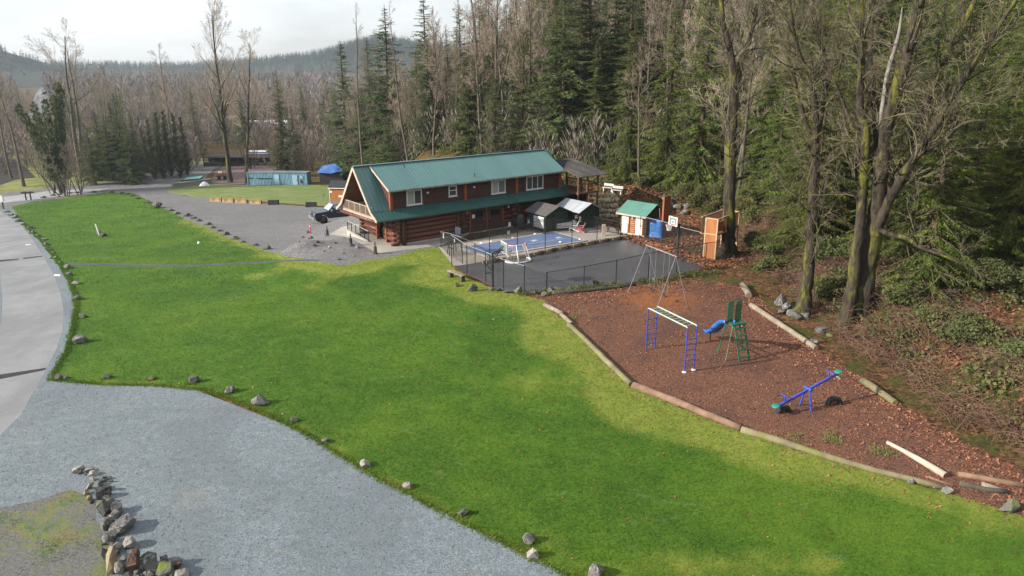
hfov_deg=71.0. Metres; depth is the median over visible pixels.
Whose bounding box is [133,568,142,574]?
rock
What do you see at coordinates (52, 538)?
grass
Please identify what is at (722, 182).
evergreen bush
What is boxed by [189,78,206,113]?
bare tree
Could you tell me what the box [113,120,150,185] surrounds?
spruce tree
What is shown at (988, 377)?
fallen leaves
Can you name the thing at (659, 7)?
bare tree
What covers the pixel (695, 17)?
bare tree
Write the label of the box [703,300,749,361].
slide
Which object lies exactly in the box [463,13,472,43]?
bare tree
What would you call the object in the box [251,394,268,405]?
rock
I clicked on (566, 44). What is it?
spruce tree
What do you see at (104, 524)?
rock
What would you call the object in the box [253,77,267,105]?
bare tree
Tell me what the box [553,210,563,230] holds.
door
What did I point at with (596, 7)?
bare tree
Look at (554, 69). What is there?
cedar tree
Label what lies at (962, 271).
evergreen bush
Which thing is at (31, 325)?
road
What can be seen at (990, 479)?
log
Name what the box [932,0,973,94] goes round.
cedar tree
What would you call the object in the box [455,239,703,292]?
court
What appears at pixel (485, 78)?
fir tree
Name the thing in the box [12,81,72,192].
ivy clad tree
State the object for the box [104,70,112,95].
bare tree
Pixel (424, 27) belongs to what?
spruce tree
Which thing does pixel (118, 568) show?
rock
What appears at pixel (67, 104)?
spruce tree
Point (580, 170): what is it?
covered deck
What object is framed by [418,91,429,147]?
fir tree
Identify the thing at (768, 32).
cedar tree
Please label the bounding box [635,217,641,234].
door
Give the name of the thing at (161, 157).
cypress tree
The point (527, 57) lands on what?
cedar tree
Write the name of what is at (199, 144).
bare shrub tree
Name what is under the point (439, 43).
bare tree
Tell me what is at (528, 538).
rock
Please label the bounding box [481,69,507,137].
spruce tree
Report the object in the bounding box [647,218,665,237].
tarp bundle
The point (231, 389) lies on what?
rock
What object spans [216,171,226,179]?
rusty trailer
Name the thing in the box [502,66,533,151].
spruce tree
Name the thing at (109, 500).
rock
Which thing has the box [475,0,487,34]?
bare tree
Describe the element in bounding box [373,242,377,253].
bollard
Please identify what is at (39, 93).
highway
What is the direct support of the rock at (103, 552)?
on the gravel lot
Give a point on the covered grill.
(520, 216)
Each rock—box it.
[54,373,62,379]
[72,333,88,343]
[72,465,83,470]
[84,467,93,471]
[88,470,98,475]
[94,487,105,499]
[95,499,110,516]
[98,519,111,530]
[101,533,112,544]
[101,548,107,559]
[106,498,114,503]
[106,545,116,574]
[108,513,136,534]
[109,509,120,518]
[110,501,122,512]
[113,542,121,549]
[114,561,123,574]
[120,554,126,560]
[122,571,132,575]
[123,536,136,548]
[126,547,139,573]
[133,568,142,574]
[140,551,156,572]
[146,570,154,575]
[152,202,162,207]
[155,561,173,575]
[160,555,167,560]
[172,560,181,568]
[174,568,189,575]
[188,375,199,383]
[224,385,234,393]
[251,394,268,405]
[290,416,296,421]
[360,459,370,466]
[402,482,411,488]
[457,507,467,516]
[468,284,477,291]
[514,286,521,293]
[522,533,535,544]
[527,548,538,558]
[588,563,603,575]
[591,279,599,285]
[774,294,787,306]
[778,309,786,313]
[782,301,791,309]
[786,309,802,319]
[801,313,809,319]
[814,326,827,333]
[907,478,913,484]
[941,486,953,493]
[999,498,1020,512]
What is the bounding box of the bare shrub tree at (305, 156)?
[278,131,310,170]
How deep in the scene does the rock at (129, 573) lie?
19.46 m
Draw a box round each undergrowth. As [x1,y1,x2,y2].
[505,61,1023,428]
[735,202,1023,470]
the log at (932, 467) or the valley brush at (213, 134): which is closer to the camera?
the log at (932, 467)
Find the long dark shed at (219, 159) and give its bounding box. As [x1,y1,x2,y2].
[202,153,274,165]
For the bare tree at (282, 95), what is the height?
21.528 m
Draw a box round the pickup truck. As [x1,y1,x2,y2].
[308,201,349,223]
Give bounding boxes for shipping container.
[246,170,310,184]
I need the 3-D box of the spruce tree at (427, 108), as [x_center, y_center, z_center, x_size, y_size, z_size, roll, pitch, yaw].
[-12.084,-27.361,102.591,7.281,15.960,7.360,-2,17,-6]
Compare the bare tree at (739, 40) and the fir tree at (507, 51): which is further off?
the fir tree at (507, 51)
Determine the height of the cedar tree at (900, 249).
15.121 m
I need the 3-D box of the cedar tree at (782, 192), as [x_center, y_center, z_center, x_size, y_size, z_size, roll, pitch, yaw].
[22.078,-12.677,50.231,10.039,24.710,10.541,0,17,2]
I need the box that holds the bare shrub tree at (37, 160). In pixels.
[22,139,45,177]
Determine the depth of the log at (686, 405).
29.29 m
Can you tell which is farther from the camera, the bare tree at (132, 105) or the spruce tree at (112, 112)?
the bare tree at (132, 105)
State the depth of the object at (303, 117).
212.15 m
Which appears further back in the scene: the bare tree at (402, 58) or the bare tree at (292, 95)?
the bare tree at (292, 95)
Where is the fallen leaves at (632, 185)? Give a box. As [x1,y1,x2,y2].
[554,144,695,212]
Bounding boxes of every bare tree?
[0,72,16,178]
[0,77,25,186]
[0,83,24,122]
[8,103,24,153]
[9,79,29,137]
[23,90,46,131]
[72,78,86,101]
[72,83,85,112]
[75,86,89,113]
[78,98,87,124]
[80,102,92,128]
[89,80,104,140]
[91,62,111,151]
[97,76,118,111]
[100,98,111,124]
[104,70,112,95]
[111,73,119,97]
[115,91,127,144]
[124,82,141,126]
[128,96,136,122]
[131,71,149,124]
[132,90,149,118]
[136,91,145,119]
[139,88,146,116]
[145,43,177,163]
[149,90,167,131]
[154,80,162,113]
[157,80,177,118]
[157,85,213,160]
[176,84,189,109]
[178,69,192,110]
[182,77,194,111]
[186,92,199,122]
[187,80,208,131]
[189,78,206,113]
[200,74,218,109]
[217,78,254,125]
[228,82,238,137]
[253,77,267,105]
[255,90,266,114]
[257,77,268,118]
[257,86,283,118]
[277,73,293,132]
[279,71,289,93]
[287,79,295,119]
[291,96,299,126]
[298,81,314,155]
[318,74,325,106]
[318,84,335,138]
[319,103,341,165]
[338,84,369,145]
[342,80,370,160]
[348,2,363,164]
[353,39,391,128]
[362,103,407,161]
[374,71,399,156]
[380,59,402,159]
[382,0,408,160]
[385,78,404,160]
[387,74,414,159]
[395,57,422,155]
[397,54,413,160]
[397,70,410,127]
[399,67,447,149]
[407,42,439,72]
[420,8,444,126]
[421,17,453,127]
[423,35,449,154]
[424,23,453,89]
[425,12,453,142]
[428,51,445,135]
[429,21,449,102]
[437,59,475,131]
[439,25,464,144]
[440,24,451,81]
[447,6,462,61]
[450,43,463,135]
[452,0,495,152]
[459,0,497,153]
[460,0,481,65]
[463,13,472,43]
[466,0,541,147]
[471,0,503,68]
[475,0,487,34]
[483,0,517,124]
[498,0,519,26]
[498,0,559,145]
[500,0,519,59]
[509,0,617,93]
[514,0,537,52]
[528,0,561,110]
[530,0,556,138]
[568,0,586,50]
[572,0,609,32]
[577,0,605,66]
[585,0,624,65]
[596,0,608,42]
[602,0,640,99]
[621,42,655,188]
[630,0,669,144]
[633,0,670,87]
[636,0,658,49]
[643,0,682,19]
[646,0,688,130]
[655,0,701,106]
[658,21,723,140]
[664,14,723,157]
[669,0,700,137]
[679,0,721,181]
[680,0,709,99]
[688,0,796,206]
[699,0,773,134]
[715,0,768,164]
[727,0,820,135]
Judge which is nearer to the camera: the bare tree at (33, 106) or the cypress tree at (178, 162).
the cypress tree at (178, 162)
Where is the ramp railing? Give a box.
[346,220,368,241]
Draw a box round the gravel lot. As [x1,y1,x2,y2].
[0,209,565,575]
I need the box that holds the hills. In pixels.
[0,40,503,87]
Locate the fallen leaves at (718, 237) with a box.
[601,212,762,267]
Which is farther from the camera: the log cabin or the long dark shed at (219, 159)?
the long dark shed at (219, 159)
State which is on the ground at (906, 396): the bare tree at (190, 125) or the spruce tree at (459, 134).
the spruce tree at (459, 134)
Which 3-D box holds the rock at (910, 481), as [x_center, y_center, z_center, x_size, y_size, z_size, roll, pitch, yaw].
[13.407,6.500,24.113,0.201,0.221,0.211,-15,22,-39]
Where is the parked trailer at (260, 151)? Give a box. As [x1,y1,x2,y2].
[249,150,268,152]
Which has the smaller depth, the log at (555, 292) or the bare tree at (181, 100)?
the log at (555, 292)
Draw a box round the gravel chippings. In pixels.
[0,291,558,575]
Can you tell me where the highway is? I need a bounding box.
[27,87,48,117]
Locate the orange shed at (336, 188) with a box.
[328,180,346,201]
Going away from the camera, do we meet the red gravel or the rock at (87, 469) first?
the rock at (87, 469)
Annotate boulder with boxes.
[673,204,681,208]
[679,209,686,214]
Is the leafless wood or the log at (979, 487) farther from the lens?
the leafless wood
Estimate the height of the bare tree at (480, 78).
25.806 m
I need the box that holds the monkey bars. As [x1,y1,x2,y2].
[645,306,697,372]
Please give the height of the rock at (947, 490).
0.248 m
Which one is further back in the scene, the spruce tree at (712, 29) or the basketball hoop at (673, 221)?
the spruce tree at (712, 29)
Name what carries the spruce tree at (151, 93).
on the ground at (906, 396)
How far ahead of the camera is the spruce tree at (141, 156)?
147.85 m
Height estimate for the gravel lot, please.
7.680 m
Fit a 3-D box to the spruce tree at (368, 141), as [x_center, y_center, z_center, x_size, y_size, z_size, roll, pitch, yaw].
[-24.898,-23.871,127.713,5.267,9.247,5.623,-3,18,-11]
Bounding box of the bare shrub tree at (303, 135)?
[289,123,311,149]
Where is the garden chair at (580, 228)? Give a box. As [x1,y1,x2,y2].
[575,222,585,233]
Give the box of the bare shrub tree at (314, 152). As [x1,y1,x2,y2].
[291,135,318,168]
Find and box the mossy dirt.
[0,489,109,575]
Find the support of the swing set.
on the playground ground at (755, 419)
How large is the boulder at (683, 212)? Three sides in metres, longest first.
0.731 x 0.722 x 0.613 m
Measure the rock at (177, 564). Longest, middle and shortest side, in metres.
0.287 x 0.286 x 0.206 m
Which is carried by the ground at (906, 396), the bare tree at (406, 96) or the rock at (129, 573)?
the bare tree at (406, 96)
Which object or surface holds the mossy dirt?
on the gravel lot
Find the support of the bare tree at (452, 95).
on the ground at (906, 396)
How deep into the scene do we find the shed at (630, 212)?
59.21 m
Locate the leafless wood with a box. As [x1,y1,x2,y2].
[0,69,442,112]
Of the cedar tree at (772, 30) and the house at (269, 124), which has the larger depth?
the house at (269, 124)
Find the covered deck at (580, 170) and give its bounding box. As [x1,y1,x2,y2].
[555,158,607,205]
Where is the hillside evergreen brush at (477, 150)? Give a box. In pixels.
[353,4,742,169]
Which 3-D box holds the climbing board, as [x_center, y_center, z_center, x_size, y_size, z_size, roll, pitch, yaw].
[12.420,-5.877,58.627,0.475,3.365,0.920,16,23,42]
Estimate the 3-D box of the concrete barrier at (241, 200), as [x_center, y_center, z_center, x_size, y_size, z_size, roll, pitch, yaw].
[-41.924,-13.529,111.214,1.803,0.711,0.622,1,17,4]
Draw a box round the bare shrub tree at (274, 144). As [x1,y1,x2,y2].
[262,116,292,170]
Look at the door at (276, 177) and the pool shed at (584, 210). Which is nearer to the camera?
the pool shed at (584, 210)
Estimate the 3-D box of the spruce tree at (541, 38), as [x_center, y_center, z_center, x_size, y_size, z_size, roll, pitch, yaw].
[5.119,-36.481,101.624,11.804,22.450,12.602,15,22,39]
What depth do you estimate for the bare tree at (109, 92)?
267.35 m
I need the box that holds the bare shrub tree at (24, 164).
[13,145,29,170]
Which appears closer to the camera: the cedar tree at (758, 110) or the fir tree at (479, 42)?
the cedar tree at (758, 110)
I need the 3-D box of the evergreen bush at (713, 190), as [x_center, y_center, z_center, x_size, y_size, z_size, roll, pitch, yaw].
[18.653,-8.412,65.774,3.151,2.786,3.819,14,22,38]
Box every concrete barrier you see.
[209,197,221,201]
[222,198,234,202]
[235,198,247,202]
[250,199,261,203]
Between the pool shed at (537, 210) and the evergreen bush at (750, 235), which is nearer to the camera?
the evergreen bush at (750, 235)
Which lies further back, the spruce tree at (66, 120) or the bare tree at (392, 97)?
the spruce tree at (66, 120)
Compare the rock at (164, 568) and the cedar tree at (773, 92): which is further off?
the cedar tree at (773, 92)
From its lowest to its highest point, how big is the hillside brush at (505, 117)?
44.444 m
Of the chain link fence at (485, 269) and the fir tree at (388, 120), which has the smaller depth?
the chain link fence at (485, 269)
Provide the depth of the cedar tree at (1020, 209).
38.36 m
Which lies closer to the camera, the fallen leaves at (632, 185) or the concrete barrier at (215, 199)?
the fallen leaves at (632, 185)
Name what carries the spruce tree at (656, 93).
on the ground at (906, 396)
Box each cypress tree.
[143,119,161,179]
[152,111,170,177]
[159,110,176,175]
[169,113,186,177]
[178,117,195,174]
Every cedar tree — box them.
[508,14,540,115]
[530,10,568,151]
[531,0,575,93]
[557,0,594,51]
[566,1,599,117]
[569,43,615,163]
[593,0,624,65]
[593,0,637,95]
[597,16,658,182]
[627,0,699,189]
[633,1,679,85]
[634,3,647,84]
[647,0,746,194]
[675,0,704,81]
[678,0,749,136]
[682,9,732,122]
[698,0,787,97]
[709,0,788,144]
[709,29,755,163]
[713,11,798,222]
[726,0,800,96]
[737,0,815,180]
[737,5,784,77]
[749,0,888,255]
[749,36,868,271]
[750,32,792,156]
[752,67,804,204]
[756,90,823,244]
[769,37,844,224]
[772,0,826,86]
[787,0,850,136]
[788,0,866,175]
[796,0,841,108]
[807,34,878,241]
[831,55,888,236]
[834,57,931,258]
[840,0,901,60]
[846,79,885,223]
[850,104,912,244]
[851,2,909,167]
[851,50,892,170]
[852,0,949,160]
[857,0,913,51]
[866,0,963,97]
[869,0,981,276]
[876,5,1001,311]
[882,65,967,267]
[885,56,919,160]
[887,3,933,141]
[889,0,952,45]
[897,2,1019,204]
[902,15,981,214]
[911,57,1020,269]
[917,0,994,170]
[921,0,1007,131]
[921,76,994,241]
[926,0,954,67]
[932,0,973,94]
[940,0,1021,64]
[961,13,1023,220]
[961,96,1023,270]
[967,80,1023,266]
[969,0,1023,132]
[974,0,1023,84]
[984,3,1023,155]
[986,0,1023,94]
[991,119,1022,178]
[992,26,1023,156]
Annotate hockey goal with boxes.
[505,242,530,263]
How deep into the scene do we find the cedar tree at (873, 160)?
50.70 m
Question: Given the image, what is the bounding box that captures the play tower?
[700,209,739,259]
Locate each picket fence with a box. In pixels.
[448,217,555,241]
[589,215,619,232]
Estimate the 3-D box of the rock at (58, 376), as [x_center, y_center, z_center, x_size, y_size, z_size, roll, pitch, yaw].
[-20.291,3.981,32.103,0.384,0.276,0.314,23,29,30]
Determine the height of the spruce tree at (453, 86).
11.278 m
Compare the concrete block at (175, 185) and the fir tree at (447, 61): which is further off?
the concrete block at (175, 185)
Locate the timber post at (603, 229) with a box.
[602,224,605,235]
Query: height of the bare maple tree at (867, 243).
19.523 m
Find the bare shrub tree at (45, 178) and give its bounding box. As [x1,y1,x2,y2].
[31,157,55,193]
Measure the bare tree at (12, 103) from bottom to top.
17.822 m
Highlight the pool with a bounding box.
[459,231,586,256]
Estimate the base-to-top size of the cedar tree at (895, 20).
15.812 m
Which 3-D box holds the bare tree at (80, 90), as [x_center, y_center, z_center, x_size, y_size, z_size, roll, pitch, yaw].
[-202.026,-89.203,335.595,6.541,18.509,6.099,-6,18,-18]
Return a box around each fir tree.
[358,104,381,163]
[371,75,380,110]
[377,74,410,162]
[403,52,442,146]
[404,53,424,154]
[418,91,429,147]
[440,0,481,101]
[440,33,457,118]
[465,7,497,110]
[467,5,493,92]
[477,71,513,153]
[479,9,515,103]
[485,7,517,98]
[488,2,514,103]
[489,24,548,150]
[496,10,527,120]
[512,1,525,65]
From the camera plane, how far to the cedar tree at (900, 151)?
44.97 m
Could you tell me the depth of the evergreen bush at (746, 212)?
60.10 m
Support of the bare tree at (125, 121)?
on the ground at (906, 396)
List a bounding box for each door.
[274,175,279,184]
[292,175,297,184]
[470,208,485,232]
[487,205,501,230]
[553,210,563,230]
[586,207,594,227]
[622,215,628,232]
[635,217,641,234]
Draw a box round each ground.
[0,0,1023,514]
[527,281,1023,515]
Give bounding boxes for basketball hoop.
[483,241,511,286]
[666,216,680,271]
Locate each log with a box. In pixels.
[543,303,564,314]
[552,283,635,294]
[559,313,573,324]
[566,322,632,385]
[631,382,742,430]
[740,282,751,297]
[740,426,944,489]
[748,303,818,349]
[859,377,897,404]
[886,441,948,477]
[927,476,952,485]
[957,471,1023,487]
[959,481,1008,493]
[981,482,1004,488]
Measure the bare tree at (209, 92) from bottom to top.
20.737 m
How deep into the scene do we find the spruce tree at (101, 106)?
236.65 m
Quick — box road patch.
[0,368,45,378]
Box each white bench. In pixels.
[602,183,613,191]
[611,185,622,194]
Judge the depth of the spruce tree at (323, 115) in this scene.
188.79 m
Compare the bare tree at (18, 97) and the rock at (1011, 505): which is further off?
the bare tree at (18, 97)
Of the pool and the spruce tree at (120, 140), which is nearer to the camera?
the pool
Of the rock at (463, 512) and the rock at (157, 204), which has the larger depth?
the rock at (157, 204)
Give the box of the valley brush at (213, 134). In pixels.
[0,89,350,168]
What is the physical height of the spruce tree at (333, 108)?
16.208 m
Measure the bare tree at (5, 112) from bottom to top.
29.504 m
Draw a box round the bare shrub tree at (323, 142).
[312,124,329,163]
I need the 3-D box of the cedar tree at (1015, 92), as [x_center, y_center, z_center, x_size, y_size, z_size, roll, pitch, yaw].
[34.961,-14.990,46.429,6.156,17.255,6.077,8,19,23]
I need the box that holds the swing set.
[627,244,687,307]
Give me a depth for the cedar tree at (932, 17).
75.51 m
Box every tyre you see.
[775,405,791,413]
[824,396,842,405]
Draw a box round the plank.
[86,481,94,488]
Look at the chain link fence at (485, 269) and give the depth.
46.07 m
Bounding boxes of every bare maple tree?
[24,17,106,175]
[190,0,253,181]
[214,28,272,182]
[691,0,801,256]
[741,0,882,314]
[772,0,1023,332]
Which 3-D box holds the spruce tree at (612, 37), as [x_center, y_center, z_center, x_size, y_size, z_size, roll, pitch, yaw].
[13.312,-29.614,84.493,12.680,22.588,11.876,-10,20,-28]
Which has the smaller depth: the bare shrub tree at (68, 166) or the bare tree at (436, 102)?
the bare tree at (436, 102)
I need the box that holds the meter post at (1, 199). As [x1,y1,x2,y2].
[0,196,3,208]
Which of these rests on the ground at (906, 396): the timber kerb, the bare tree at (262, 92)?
the bare tree at (262, 92)
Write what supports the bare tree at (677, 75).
on the ground at (906, 396)
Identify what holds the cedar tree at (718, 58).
on the ground at (906, 396)
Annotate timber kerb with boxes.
[483,235,628,263]
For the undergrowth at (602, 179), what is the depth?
35.00 m
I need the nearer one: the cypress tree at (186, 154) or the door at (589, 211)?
the door at (589, 211)
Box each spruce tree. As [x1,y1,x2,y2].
[62,86,69,121]
[63,105,85,134]
[63,108,73,153]
[74,134,96,180]
[75,127,111,185]
[85,108,117,177]
[93,115,119,181]
[98,95,110,127]
[99,92,149,184]
[101,101,115,139]
[102,103,139,168]
[106,92,114,119]
[112,87,129,116]
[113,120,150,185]
[115,91,122,123]
[118,96,131,134]
[126,110,150,177]
[138,128,155,171]
[148,81,158,115]
[148,116,166,169]
[183,90,212,157]
[210,95,233,143]
[227,93,256,147]
[249,103,258,133]
[264,69,298,170]
[284,106,310,170]
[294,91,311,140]
[297,86,307,120]
[311,95,334,155]
[313,41,357,179]
[325,89,340,126]
[338,92,377,175]
[343,42,380,158]
[344,7,414,175]
[359,135,374,164]
[371,118,403,162]
[391,0,450,137]
[404,37,453,152]
[439,44,496,157]
[445,59,463,129]
[450,72,474,151]
[469,2,500,66]
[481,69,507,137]
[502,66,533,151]
[506,0,612,157]
[508,0,559,96]
[512,0,542,107]
[540,2,574,116]
[544,0,622,150]
[584,0,660,126]
[592,0,660,148]
[615,0,691,141]
[642,0,707,124]
[684,0,733,79]
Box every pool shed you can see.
[524,201,571,231]
[557,198,602,228]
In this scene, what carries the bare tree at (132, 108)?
on the ground at (906, 396)
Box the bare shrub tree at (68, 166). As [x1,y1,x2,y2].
[11,131,82,196]
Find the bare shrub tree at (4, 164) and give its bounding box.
[0,134,17,174]
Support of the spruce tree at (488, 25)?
on the ground at (906, 396)
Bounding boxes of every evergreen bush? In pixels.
[611,169,635,180]
[629,171,650,188]
[664,154,706,177]
[671,180,715,207]
[685,192,718,212]
[689,124,720,150]
[690,161,723,186]
[693,181,723,211]
[703,156,724,184]
[704,175,724,191]
[712,136,737,161]
[735,192,755,215]
[737,177,791,201]
[740,196,770,224]
[743,237,771,253]
[744,229,788,244]
[751,255,784,272]
[762,240,798,256]
[813,274,847,299]
[815,235,851,263]
[877,279,931,304]
[906,300,958,324]
[931,262,978,288]
[943,311,1010,351]
[954,256,1023,294]
[993,338,1023,362]
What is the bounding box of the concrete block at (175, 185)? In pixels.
[172,183,178,187]
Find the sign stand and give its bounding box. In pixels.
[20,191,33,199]
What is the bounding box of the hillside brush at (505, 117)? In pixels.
[350,0,747,166]
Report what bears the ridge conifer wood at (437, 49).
on the hills
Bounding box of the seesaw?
[771,369,842,410]
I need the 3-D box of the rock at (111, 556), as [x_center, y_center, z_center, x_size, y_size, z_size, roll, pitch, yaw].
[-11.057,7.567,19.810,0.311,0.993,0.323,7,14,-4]
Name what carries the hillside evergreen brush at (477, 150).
on the ground at (906, 396)
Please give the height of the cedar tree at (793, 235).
16.082 m
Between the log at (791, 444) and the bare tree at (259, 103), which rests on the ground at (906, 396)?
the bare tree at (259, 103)
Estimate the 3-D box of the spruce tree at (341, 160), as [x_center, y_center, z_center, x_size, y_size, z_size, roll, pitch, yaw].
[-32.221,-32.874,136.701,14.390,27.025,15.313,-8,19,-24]
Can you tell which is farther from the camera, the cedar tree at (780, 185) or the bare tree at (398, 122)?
the bare tree at (398, 122)
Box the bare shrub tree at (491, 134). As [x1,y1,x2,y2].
[481,109,519,153]
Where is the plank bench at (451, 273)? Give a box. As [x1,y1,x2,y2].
[447,269,465,281]
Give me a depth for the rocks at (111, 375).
36.44 m
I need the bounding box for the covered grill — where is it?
[513,213,526,229]
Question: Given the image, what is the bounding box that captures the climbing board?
[659,195,670,235]
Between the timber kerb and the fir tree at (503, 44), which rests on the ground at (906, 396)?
the fir tree at (503, 44)
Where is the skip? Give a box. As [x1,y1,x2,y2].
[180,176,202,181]
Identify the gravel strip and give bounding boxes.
[68,259,318,266]
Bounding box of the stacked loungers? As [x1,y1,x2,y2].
[557,222,575,227]
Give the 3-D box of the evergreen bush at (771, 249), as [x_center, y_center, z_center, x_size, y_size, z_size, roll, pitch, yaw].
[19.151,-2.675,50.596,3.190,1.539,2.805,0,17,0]
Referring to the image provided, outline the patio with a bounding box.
[330,224,467,252]
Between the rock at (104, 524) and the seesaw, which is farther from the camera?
the seesaw
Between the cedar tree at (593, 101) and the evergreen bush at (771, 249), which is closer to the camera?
the evergreen bush at (771, 249)
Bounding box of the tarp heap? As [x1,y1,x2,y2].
[200,182,209,185]
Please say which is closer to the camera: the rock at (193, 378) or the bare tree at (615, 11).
the rock at (193, 378)
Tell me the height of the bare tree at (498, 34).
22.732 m
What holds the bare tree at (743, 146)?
on the ground at (906, 396)
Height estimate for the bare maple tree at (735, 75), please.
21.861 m
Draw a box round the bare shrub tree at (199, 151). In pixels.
[189,133,203,165]
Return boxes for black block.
[268,200,278,204]
[305,201,316,206]
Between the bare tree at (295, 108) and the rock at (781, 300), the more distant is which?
the bare tree at (295, 108)
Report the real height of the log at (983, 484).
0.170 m
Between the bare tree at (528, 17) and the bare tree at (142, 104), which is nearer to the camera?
the bare tree at (528, 17)
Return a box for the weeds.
[517,269,721,295]
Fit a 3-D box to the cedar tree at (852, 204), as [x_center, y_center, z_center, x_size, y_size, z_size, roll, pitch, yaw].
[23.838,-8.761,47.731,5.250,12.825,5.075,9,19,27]
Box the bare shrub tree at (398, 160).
[394,144,405,161]
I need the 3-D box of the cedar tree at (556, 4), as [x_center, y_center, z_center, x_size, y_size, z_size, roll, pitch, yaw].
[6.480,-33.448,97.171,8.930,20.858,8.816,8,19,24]
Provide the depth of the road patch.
32.75 m
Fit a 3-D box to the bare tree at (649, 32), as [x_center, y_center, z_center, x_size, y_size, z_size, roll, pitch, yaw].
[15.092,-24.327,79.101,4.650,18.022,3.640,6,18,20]
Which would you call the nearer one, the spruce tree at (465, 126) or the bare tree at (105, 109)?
the spruce tree at (465, 126)
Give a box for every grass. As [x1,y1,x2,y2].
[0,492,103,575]
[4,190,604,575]
[567,312,900,458]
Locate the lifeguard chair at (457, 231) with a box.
[447,226,461,253]
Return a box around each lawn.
[12,192,1023,575]
[167,184,329,205]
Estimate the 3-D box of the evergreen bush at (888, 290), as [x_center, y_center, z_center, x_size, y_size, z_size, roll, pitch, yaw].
[20.102,0.278,36.745,2.696,1.080,2.706,0,17,0]
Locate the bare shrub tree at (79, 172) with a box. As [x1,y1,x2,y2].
[57,125,97,194]
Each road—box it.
[0,188,107,202]
[0,212,62,434]
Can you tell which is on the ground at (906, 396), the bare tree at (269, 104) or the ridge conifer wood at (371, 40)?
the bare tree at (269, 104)
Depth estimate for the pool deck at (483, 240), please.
57.97 m
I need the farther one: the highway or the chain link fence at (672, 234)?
the highway
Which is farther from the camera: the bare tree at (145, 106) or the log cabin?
the bare tree at (145, 106)
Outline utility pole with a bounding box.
[133,116,148,171]
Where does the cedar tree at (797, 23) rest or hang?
on the ground at (906, 396)
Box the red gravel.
[212,166,286,184]
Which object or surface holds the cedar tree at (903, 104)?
on the ground at (906, 396)
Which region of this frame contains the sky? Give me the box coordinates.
[0,0,596,67]
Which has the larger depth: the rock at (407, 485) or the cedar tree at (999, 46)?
the cedar tree at (999, 46)
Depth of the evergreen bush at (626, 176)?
74.68 m
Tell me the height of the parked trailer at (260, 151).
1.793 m
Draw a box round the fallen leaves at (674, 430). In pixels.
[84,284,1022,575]
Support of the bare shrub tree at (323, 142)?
on the ground at (906, 396)
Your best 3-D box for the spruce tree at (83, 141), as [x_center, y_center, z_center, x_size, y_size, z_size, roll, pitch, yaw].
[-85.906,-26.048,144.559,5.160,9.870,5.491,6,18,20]
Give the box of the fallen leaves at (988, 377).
[657,160,1023,444]
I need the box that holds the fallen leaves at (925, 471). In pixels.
[532,281,1023,513]
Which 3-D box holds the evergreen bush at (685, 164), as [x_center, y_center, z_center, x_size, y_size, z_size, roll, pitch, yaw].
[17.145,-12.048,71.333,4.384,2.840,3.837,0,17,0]
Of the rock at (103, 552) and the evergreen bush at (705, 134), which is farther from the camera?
the evergreen bush at (705, 134)
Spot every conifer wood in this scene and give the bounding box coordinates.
[0,42,124,75]
[0,63,398,112]
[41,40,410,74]
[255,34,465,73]
[349,38,502,58]
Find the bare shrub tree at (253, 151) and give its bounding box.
[225,112,266,168]
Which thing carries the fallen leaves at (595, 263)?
on the court
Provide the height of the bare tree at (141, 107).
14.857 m
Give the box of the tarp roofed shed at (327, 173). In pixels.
[317,164,346,184]
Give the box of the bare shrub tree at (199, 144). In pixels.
[192,131,209,157]
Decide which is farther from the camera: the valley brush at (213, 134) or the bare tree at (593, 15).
the valley brush at (213, 134)
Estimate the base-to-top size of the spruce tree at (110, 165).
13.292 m
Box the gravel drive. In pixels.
[0,162,447,265]
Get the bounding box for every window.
[406,189,421,205]
[448,185,456,197]
[491,180,505,194]
[526,175,543,190]
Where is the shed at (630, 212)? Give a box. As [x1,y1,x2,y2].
[616,200,661,236]
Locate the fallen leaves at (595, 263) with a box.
[494,245,697,286]
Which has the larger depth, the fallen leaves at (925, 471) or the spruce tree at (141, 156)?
the spruce tree at (141, 156)
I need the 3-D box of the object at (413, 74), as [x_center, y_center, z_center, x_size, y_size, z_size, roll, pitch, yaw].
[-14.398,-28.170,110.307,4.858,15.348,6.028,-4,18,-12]
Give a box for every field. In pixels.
[0,148,204,192]
[0,151,35,184]
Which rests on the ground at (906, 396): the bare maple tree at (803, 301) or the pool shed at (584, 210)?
the bare maple tree at (803, 301)
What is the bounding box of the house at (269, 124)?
[249,120,287,135]
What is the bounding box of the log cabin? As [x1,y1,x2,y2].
[336,149,572,245]
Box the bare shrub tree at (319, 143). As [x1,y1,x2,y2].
[313,127,326,160]
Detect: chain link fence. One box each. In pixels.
[440,231,490,263]
[450,234,546,290]
[489,218,620,258]
[546,241,725,288]
[639,216,724,255]
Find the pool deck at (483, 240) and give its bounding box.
[439,226,618,265]
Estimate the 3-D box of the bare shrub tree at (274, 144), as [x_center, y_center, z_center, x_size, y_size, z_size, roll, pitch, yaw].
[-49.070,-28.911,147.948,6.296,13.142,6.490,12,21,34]

